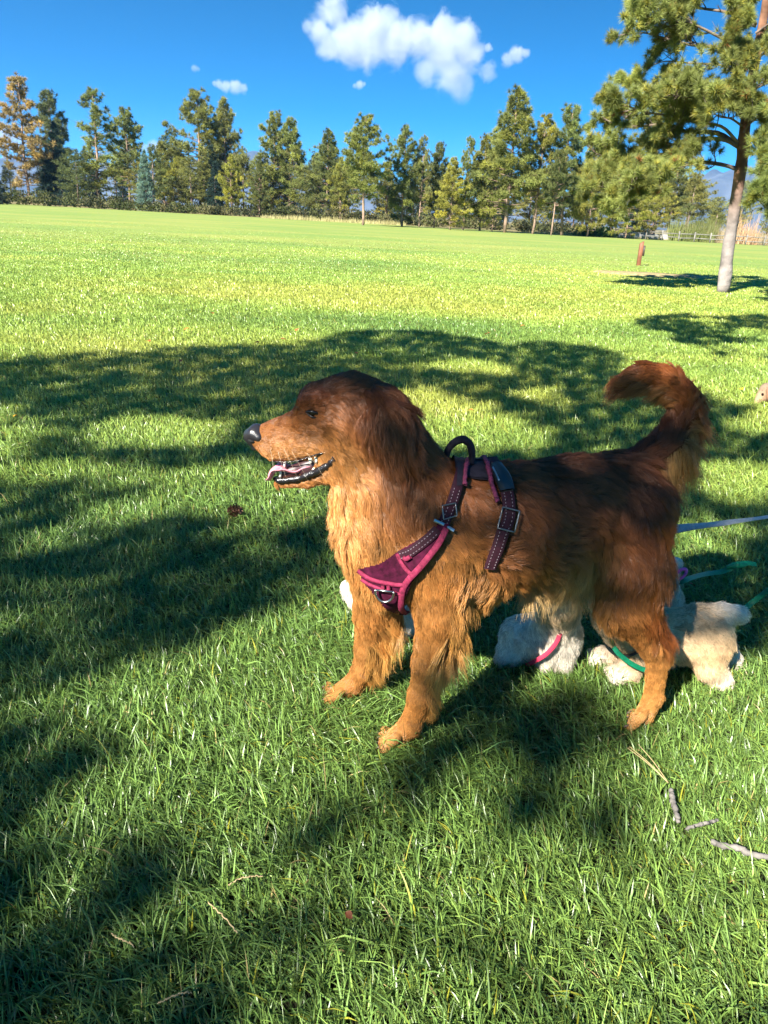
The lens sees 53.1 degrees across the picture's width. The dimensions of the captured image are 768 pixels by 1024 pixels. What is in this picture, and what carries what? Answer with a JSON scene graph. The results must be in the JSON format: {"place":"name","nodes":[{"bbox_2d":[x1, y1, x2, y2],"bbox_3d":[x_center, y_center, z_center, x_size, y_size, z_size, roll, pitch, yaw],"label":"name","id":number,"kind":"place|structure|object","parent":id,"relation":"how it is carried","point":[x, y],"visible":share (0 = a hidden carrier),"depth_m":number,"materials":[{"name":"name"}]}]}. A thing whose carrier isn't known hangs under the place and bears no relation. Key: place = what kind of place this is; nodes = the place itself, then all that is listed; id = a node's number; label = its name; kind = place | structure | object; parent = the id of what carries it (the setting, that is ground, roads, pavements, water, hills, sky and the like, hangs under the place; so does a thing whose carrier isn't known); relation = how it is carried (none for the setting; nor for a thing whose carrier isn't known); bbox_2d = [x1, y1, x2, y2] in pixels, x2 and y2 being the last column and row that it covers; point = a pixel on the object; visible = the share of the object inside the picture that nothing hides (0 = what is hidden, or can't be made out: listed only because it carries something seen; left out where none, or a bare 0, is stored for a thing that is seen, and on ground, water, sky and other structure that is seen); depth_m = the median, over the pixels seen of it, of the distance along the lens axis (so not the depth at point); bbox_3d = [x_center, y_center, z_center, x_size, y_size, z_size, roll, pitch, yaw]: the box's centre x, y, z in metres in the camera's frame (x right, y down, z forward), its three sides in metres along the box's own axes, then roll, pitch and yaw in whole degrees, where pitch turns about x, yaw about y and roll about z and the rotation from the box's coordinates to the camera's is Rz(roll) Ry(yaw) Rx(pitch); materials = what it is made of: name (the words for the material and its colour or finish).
{"place":"outdoors","nodes":[
{"label":"outdoors","id":0,"kind":"place"},
{"bbox_2d":[0,196,767,1023],"bbox_3d":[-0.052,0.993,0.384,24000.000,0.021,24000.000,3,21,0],"label":"ground","id":1,"kind":"structure","parent":0,"point":[134,222],"depth_m":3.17,"materials":[{"name":"green plant"}]},
{"bbox_2d":[0,173,8,204],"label":"pine tree","id":2,"kind":"object","parent":1,"relation":"on","point":[2,197],"visible":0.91,"depth_m":95.20,"materials":[{"name":"green plant"}]},
{"bbox_2d":[0,72,55,203],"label":"pine tree","id":3,"kind":"object","parent":1,"relation":"on","point":[34,143],"visible":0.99,"depth_m":118.52,"materials":[{"name":"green plant"}]},
{"bbox_2d":[26,87,80,173],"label":"pine tree","id":4,"kind":"object","parent":1,"relation":"on","point":[45,108],"visible":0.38,"depth_m":175.97,"materials":[{"name":"green plant"}]},
{"bbox_2d":[37,121,81,205],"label":"pine tree","id":5,"kind":"object","parent":1,"relation":"on","point":[48,168],"visible":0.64,"depth_m":122.45,"materials":[{"name":"green plant"}]},
{"bbox_2d":[74,85,124,207],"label":"pine tree","id":6,"kind":"object","parent":1,"relation":"on","point":[96,112],"visible":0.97,"depth_m":118.30,"materials":[{"name":"green plant"}]},
{"bbox_2d":[111,933,133,947],"bbox_3d":[-0.387,0.633,1.136,0.045,0.007,0.006,12,23,23],"label":"dry stem","id":7,"kind":"object","parent":1,"relation":"on","point":[123,940],"visible":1,"depth_m":1.13,"materials":[{"name":"plant"}]},
{"bbox_2d":[105,105,148,199],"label":"pine tree","id":8,"kind":"object","parent":1,"relation":"on","point":[127,154],"visible":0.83,"depth_m":129.86,"materials":[{"name":"green plant"}]},
{"bbox_2d":[134,149,157,210],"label":"pine tree","id":9,"kind":"object","parent":1,"relation":"on","point":[147,186],"visible":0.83,"depth_m":108.31,"materials":[{"name":"green plant"}]},
{"bbox_2d":[148,140,181,204],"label":"pine tree","id":10,"kind":"object","parent":1,"relation":"on","point":[167,158],"visible":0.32,"depth_m":122.17,"materials":[{"name":"green plant"}]},
{"bbox_2d":[157,990,191,1003],"bbox_3d":[-0.288,0.667,1.057,0.047,0.009,0.006,-5,23,-20],"label":"dry stem","id":11,"kind":"object","parent":1,"relation":"on","point":[187,991],"visible":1,"depth_m":1.05,"materials":[{"name":"plant"}]},
{"bbox_2d":[160,156,195,204],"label":"pine tree","id":12,"kind":"object","parent":1,"relation":"on","point":[174,166],"visible":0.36,"depth_m":119.68,"materials":[{"name":"green plant"}]},
{"bbox_2d":[155,86,241,204],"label":"pine tree","id":13,"kind":"object","parent":1,"relation":"on","point":[204,122],"visible":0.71,"depth_m":120.41,"materials":[{"name":"green plant"}]},
{"bbox_2d":[208,901,237,932],"bbox_3d":[-0.249,0.621,1.180,0.078,0.010,0.005,22,28,40],"label":"dry stem","id":14,"kind":"object","parent":1,"relation":"on","point":[223,916],"visible":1,"depth_m":1.18,"materials":[{"name":"plant"}]},
{"bbox_2d":[202,96,253,198],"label":"pine tree","id":15,"kind":"object","parent":1,"relation":"on","point":[223,110],"visible":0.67,"depth_m":122.16,"materials":[{"name":"green plant"}]},
{"bbox_2d":[214,153,248,213],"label":"pine tree","id":16,"kind":"object","parent":1,"relation":"on","point":[232,183],"visible":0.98,"depth_m":105.47,"materials":[{"name":"green plant"}]},
{"bbox_2d":[227,504,242,516],"bbox_3d":[-0.541,-0.005,2.787,0.060,0.050,0.050,3,21,0],"label":"pine cone","id":17,"kind":"object","parent":1,"relation":"on","point":[237,511],"visible":0.94,"depth_m":2.78,"materials":[{"name":"brown plant"}]},
{"bbox_2d":[228,875,262,885],"bbox_3d":[-0.224,0.594,1.243,0.057,0.008,0.007,-5,22,-19],"label":"dry stem","id":18,"kind":"object","parent":1,"relation":"on","point":[249,876],"visible":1,"depth_m":1.24,"materials":[{"name":"plant"}]},
{"bbox_2d":[244,160,273,213],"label":"pine tree","id":19,"kind":"object","parent":1,"relation":"on","point":[263,181],"visible":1,"depth_m":100.69,"materials":[{"name":"green plant"}]},
{"bbox_2d":[249,109,298,215],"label":"pine tree","id":20,"kind":"object","parent":1,"relation":"on","point":[274,135],"visible":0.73,"depth_m":113.03,"materials":[{"name":"green plant"}]},
{"bbox_2d":[267,115,308,213],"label":"pine tree","id":21,"kind":"object","parent":1,"relation":"on","point":[296,155],"visible":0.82,"depth_m":113.61,"materials":[{"name":"green plant"}]},
{"bbox_2d":[300,127,345,208],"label":"pine tree","id":22,"kind":"object","parent":1,"relation":"on","point":[327,145],"visible":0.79,"depth_m":108.29,"materials":[{"name":"green plant"}]},
{"bbox_2d":[322,157,355,218],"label":"pine tree","id":23,"kind":"object","parent":1,"relation":"on","point":[340,195],"visible":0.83,"depth_m":100.95,"materials":[{"name":"green plant"}]},
{"bbox_2d":[345,910,351,918],"bbox_3d":[-0.054,0.625,1.190,0.012,0.008,0.012,3,21,0],"label":"fallen leaf","id":24,"kind":"object","parent":1,"relation":"on","point":[348,914],"visible":1,"depth_m":1.19,"materials":[{"name":"brown plant"}]},
{"bbox_2d":[336,111,393,224],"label":"pine tree","id":25,"kind":"object","parent":1,"relation":"on","point":[362,158],"visible":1,"depth_m":76.23,"materials":[{"name":"green plant"}]},
{"bbox_2d":[339,581,414,650],"bbox_3d":[0.014,0.254,1.989,0.136,0.287,0.344,13,23,25],"label":"puppy","id":26,"kind":"object","parent":1,"relation":"on","point":[348,599],"visible":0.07,"depth_m":1.93},
{"bbox_2d":[0,127,767,237],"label":"woods","id":27,"kind":"object","parent":1,"relation":"on","point":[88,195],"visible":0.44,"depth_m":114.25,"materials":[{"name":"green plant"}]},
{"bbox_2d":[380,123,429,226],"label":"pine tree","id":28,"kind":"object","parent":1,"relation":"on","point":[404,172],"visible":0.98,"depth_m":81.69,"materials":[{"name":"green plant"}]},
{"bbox_2d":[410,134,432,227],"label":"pine tree","id":29,"kind":"object","parent":1,"relation":"on","point":[422,147],"visible":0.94,"depth_m":82.39,"materials":[{"name":"green plant"}]},
{"bbox_2d":[423,140,451,227],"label":"pine tree","id":30,"kind":"object","parent":1,"relation":"on","point":[439,169],"visible":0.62,"depth_m":84.41,"materials":[{"name":"green plant"}]},
{"bbox_2d":[434,157,473,229],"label":"pine tree","id":31,"kind":"object","parent":1,"relation":"on","point":[445,184],"visible":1,"depth_m":77.36,"materials":[{"name":"green plant"}]},
{"bbox_2d":[454,134,479,229],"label":"pine tree","id":32,"kind":"object","parent":1,"relation":"on","point":[466,160],"visible":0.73,"depth_m":78.02,"materials":[{"name":"green plant"}]},
{"bbox_2d":[461,132,498,230],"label":"pine tree","id":33,"kind":"object","parent":1,"relation":"on","point":[480,154],"visible":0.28,"depth_m":80.36,"materials":[{"name":"green plant"}]},
{"bbox_2d":[243,359,723,753],"bbox_3d":[0.256,0.091,1.619,1.064,0.810,0.353,-4,22,-17],"label":"retriever dog","id":34,"kind":"object","parent":1,"relation":"on","point":[599,530],"visible":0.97,"depth_m":1.49},
{"bbox_2d":[356,435,519,614],"bbox_3d":[0.098,0.084,1.702,0.298,0.598,0.570,3,21,0],"label":"dog harness","id":35,"kind":"object","parent":34,"relation":"attached to","point":[388,581],"visible":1,"depth_m":1.44,"materials":[{"name":"fabric"}]},
{"bbox_2d":[676,515,767,532],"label":"leash","id":36,"kind":"object","parent":34,"relation":"attached to","point":[688,527],"visible":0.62,"depth_m":1.67,"materials":[{"name":"blue fabric"}]},
{"bbox_2d":[470,150,514,231],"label":"pine tree","id":37,"kind":"object","parent":1,"relation":"on","point":[483,204],"visible":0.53,"depth_m":79.91,"materials":[{"name":"green plant"}]},
{"bbox_2d":[466,82,550,232],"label":"pine tree","id":38,"kind":"object","parent":1,"relation":"on","point":[519,113],"visible":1,"depth_m":75.50,"materials":[{"name":"green plant"}]},
{"bbox_2d":[260,206,767,244],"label":"dry weeds","id":39,"kind":"object","parent":1,"relation":"on","point":[700,227],"visible":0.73,"depth_m":85.56,"materials":[{"name":"beige plant"}]},
{"bbox_2d":[493,597,584,676],"bbox_3d":[0.365,0.269,1.891,0.232,0.345,0.295,13,23,24],"label":"puppy","id":40,"kind":"object","parent":1,"relation":"on","point":[528,639],"visible":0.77,"depth_m":1.89},
{"bbox_2d":[525,633,561,666],"bbox_3d":[0.386,0.318,1.856,0.016,0.175,0.095,-16,28,-40],"label":"dog collar","id":41,"kind":"object","parent":40,"relation":"on","point":[548,651],"visible":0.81,"depth_m":1.85,"materials":[{"name":"pink fabric"}]},
{"bbox_2d":[511,112,577,233],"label":"pine tree","id":42,"kind":"object","parent":1,"relation":"on","point":[545,142],"visible":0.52,"depth_m":77.00,"materials":[{"name":"green plant"}]},
{"bbox_2d":[540,148,575,234],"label":"pine tree","id":43,"kind":"object","parent":1,"relation":"on","point":[555,172],"visible":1,"depth_m":74.74,"materials":[{"name":"green plant"}]},
{"bbox_2d":[540,102,591,234],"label":"pine tree","id":44,"kind":"object","parent":1,"relation":"on","point":[571,132],"visible":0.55,"depth_m":77.31,"materials":[{"name":"green plant"}]},
{"bbox_2d":[571,225,596,235],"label":"green bush","id":45,"kind":"object","parent":1,"relation":"on","point":[583,233],"visible":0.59,"depth_m":85.32,"materials":[{"name":"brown plant"}]},
{"bbox_2d":[565,130,611,236],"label":"pine tree","id":46,"kind":"object","parent":1,"relation":"on","point":[576,214],"visible":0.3,"depth_m":78.79,"materials":[{"name":"green plant"}]},
{"bbox_2d":[590,224,617,236],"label":"green bush","id":47,"kind":"object","parent":1,"relation":"on","point":[600,232],"visible":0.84,"depth_m":85.44,"materials":[{"name":"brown plant"}]},
{"bbox_2d":[588,188,635,236],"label":"pine tree","id":48,"kind":"object","parent":1,"relation":"on","point":[600,209],"visible":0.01,"depth_m":85.15,"materials":[{"name":"green plant"}]},
{"bbox_2d":[596,187,660,238],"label":"pine tree","id":49,"kind":"object","parent":1,"relation":"on","point":[608,222],"visible":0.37,"depth_m":80.45,"materials":[{"name":"green plant"}]},
{"bbox_2d":[612,231,667,239],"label":"wall","id":50,"kind":"structure","parent":1,"relation":"on","point":[639,234],"depth_m":86.84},
{"bbox_2d":[636,241,645,265],"bbox_3d":[7.939,-7.998,23.797,0.152,0.745,0.340,3,21,0],"label":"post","id":51,"kind":"object","parent":1,"relation":"on","point":[641,251],"visible":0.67,"depth_m":23.68,"materials":[{"name":"brown paint"}]},
{"bbox_2d":[627,744,667,782],"bbox_3d":[0.533,0.498,1.529,0.030,0.020,0.099,-13,26,-35],"label":"needle bundle","id":52,"kind":"object","parent":1,"relation":"on","point":[663,777],"visible":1,"depth_m":1.52,"materials":[{"name":"plant"}]},
{"bbox_2d":[593,270,714,278],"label":"bare soil","id":53,"kind":"structure","parent":1,"relation":"on","point":[654,274],"depth_m":18.96,"materials":[{"name":"beige soil"}]},
{"bbox_2d":[630,182,681,233],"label":"pine tree","id":54,"kind":"object","parent":1,"relation":"on","point":[645,226],"visible":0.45,"depth_m":87.05,"materials":[{"name":"green plant"}]},
{"bbox_2d":[585,599,751,691],"bbox_3d":[0.695,0.318,1.919,0.503,0.342,0.200,-1,21,-10],"label":"puppy","id":55,"kind":"object","parent":1,"relation":"on","point":[704,635],"visible":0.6,"depth_m":1.86},
{"bbox_2d":[602,638,637,656],"bbox_3d":[0.593,0.289,1.878,0.071,0.118,0.136,-9,24,-28],"label":"puppy collar","id":56,"kind":"object","parent":55,"relation":"attached to","point":[610,650],"visible":0.13,"depth_m":1.88,"materials":[{"name":"black fabric"}]},
{"bbox_2d":[612,646,645,672],"bbox_3d":[0.608,0.361,1.840,0.135,0.084,0.017,1,21,-5],"label":"dog collar","id":57,"kind":"object","parent":55,"relation":"on","point":[620,655],"visible":0.77,"depth_m":1.83,"materials":[{"name":"green fabric"}]},
{"bbox_2d":[572,0,767,292],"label":"ponderosa pine","id":58,"kind":"object","parent":1,"relation":"on","point":[618,172],"visible":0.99,"depth_m":13.18,"materials":[{"name":"green plant"}]},
{"bbox_2d":[648,167,695,232],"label":"pine tree","id":59,"kind":"object","parent":1,"relation":"on","point":[680,180],"visible":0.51,"depth_m":105.69,"materials":[{"name":"green plant"}]},
{"bbox_2d":[668,788,680,823],"bbox_3d":[0.554,0.561,1.471,0.013,0.023,0.079,5,21,6],"label":"twig","id":60,"kind":"object","parent":1,"relation":"on","point":[672,801],"visible":0.99,"depth_m":1.46,"materials":[{"name":"white wood"}]},
{"bbox_2d":[663,557,685,607],"bbox_3d":[0.807,0.239,2.233,0.147,0.340,0.449,11,22,19],"label":"puppy","id":61,"kind":"object","parent":1,"relation":"on","point":[678,600],"visible":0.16,"depth_m":2.15},
{"bbox_2d":[678,567,687,579],"bbox_3d":[0.794,0.167,2.064,0.040,0.042,0.010,5,21,5],"label":"puppy collar","id":62,"kind":"object","parent":61,"relation":"attached to","point":[685,572],"visible":0.59,"depth_m":2.06,"materials":[{"name":"purple fabric"}]},
{"bbox_2d":[680,561,756,583],"bbox_3d":[0.943,0.174,2.198,0.350,0.049,0.056,-10,25,-30],"label":"leash","id":63,"kind":"object","parent":62,"relation":"attached to","point":[733,566],"visible":0.95,"depth_m":2.25,"materials":[{"name":"teal fabric"}]},
{"bbox_2d":[744,587,767,608],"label":"leash","id":64,"kind":"object","parent":61,"relation":"attached to","point":[756,599],"visible":0.71,"depth_m":2.06,"materials":[{"name":"teal fabric"}]},
{"bbox_2d":[669,182,709,223],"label":"pine tree","id":65,"kind":"object","parent":1,"relation":"on","point":[693,200],"visible":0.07,"depth_m":254.08,"materials":[{"name":"green plant"}]},
{"bbox_2d":[685,818,718,830],"bbox_3d":[0.594,0.583,1.430,0.074,0.016,0.012,-4,22,-17],"label":"twig","id":66,"kind":"object","parent":1,"relation":"on","point":[700,824],"visible":0.99,"depth_m":1.43,"materials":[{"name":"white wood"}]},
{"bbox_2d":[645,230,767,245],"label":"split rail fence","id":67,"kind":"object","parent":1,"relation":"on","point":[710,239],"visible":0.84,"depth_m":82.05,"materials":[{"name":"grey wood"}]},
{"bbox_2d":[706,196,727,218],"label":"pine tree","id":68,"kind":"object","parent":1,"relation":"on","point":[721,204],"visible":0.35,"depth_m":628.45,"materials":[{"name":"green plant"}]},
{"bbox_2d":[710,839,767,859],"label":"twig","id":69,"kind":"object","parent":1,"relation":"on","point":[743,850],"visible":1,"depth_m":1.37,"materials":[{"name":"white wood"}]},
{"bbox_2d":[722,180,761,231],"bbox_3d":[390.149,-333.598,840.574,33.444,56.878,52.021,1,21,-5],"label":"pine tree","id":70,"kind":"object","parent":1,"relation":"on","point":[745,190],"visible":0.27,"depth_m":830.93,"materials":[{"name":"green plant"}]},
{"bbox_2d":[739,80,767,220],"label":"ponderosa pine","id":71,"kind":"object","parent":1,"relation":"on","point":[757,191],"visible":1,"depth_m":11.57,"materials":[{"name":"green plant"}]},
{"bbox_2d":[754,382,767,403],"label":"puppy","id":72,"kind":"object","parent":1,"relation":"on","point":[762,394],"visible":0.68,"depth_m":5.10},
{"bbox_2d":[0,151,767,234],"bbox_3d":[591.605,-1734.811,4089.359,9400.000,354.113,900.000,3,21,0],"label":"mountains","id":73,"kind":"structure","parent":0,"point":[723,186],"depth_m":3871.25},
{"bbox_2d":[0,0,767,198],"label":"sky","id":74,"kind":"structure","parent":0,"point":[443,69],"materials":[{"name":"blue"}]}
]}

